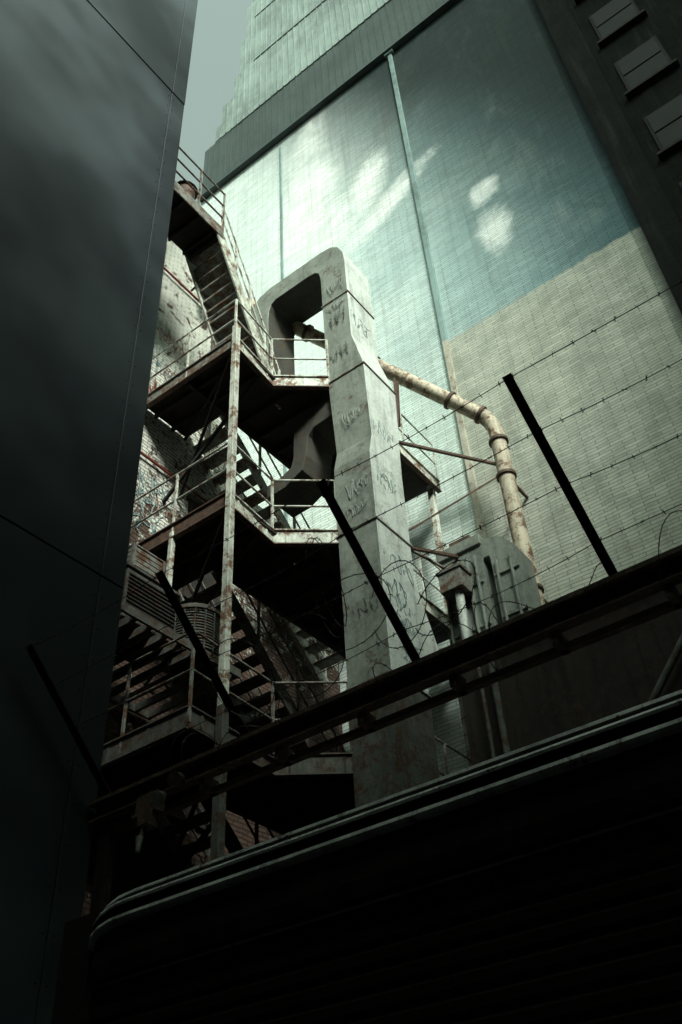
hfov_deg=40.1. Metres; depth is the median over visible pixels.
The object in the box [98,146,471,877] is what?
fire escape
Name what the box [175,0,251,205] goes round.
sky
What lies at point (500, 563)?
roof exhaust cabinet
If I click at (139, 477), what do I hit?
graffiti
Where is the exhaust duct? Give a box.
[252,247,439,807]
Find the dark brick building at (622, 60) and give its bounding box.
[535,0,681,313]
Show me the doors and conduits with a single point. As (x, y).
(206, 702)
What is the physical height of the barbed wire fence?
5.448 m
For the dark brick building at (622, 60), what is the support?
on the ground
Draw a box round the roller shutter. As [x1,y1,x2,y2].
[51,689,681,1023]
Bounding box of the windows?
[574,0,681,188]
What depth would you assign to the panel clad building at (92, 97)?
8.83 m
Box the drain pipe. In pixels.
[246,297,547,604]
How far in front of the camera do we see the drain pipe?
17.48 m
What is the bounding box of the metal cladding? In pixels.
[197,0,458,201]
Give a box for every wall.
[82,239,343,915]
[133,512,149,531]
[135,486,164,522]
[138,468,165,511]
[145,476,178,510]
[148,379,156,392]
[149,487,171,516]
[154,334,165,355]
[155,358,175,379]
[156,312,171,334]
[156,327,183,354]
[201,0,681,776]
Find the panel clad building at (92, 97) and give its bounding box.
[0,0,197,1023]
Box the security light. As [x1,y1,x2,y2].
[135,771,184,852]
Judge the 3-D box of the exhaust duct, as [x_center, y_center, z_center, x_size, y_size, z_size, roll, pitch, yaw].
[-0.024,2.111,13.916,2.740,18.220,1.430,-28,-47,26]
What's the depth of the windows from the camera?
22.19 m
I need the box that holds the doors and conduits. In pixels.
[140,267,220,830]
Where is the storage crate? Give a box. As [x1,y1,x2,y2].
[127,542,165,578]
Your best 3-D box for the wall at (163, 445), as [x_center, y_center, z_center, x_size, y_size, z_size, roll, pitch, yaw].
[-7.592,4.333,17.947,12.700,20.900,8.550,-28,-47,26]
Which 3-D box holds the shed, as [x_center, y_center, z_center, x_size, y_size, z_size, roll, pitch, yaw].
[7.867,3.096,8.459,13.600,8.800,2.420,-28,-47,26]
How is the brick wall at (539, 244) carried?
on the ground
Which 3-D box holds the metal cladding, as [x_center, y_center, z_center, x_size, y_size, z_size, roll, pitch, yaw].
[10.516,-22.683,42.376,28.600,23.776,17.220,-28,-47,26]
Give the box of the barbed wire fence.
[25,278,681,912]
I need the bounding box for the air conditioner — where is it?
[109,561,240,719]
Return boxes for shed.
[461,583,681,765]
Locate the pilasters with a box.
[279,49,487,538]
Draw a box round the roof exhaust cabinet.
[411,533,541,643]
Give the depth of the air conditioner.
12.34 m
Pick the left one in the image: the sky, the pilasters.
the sky

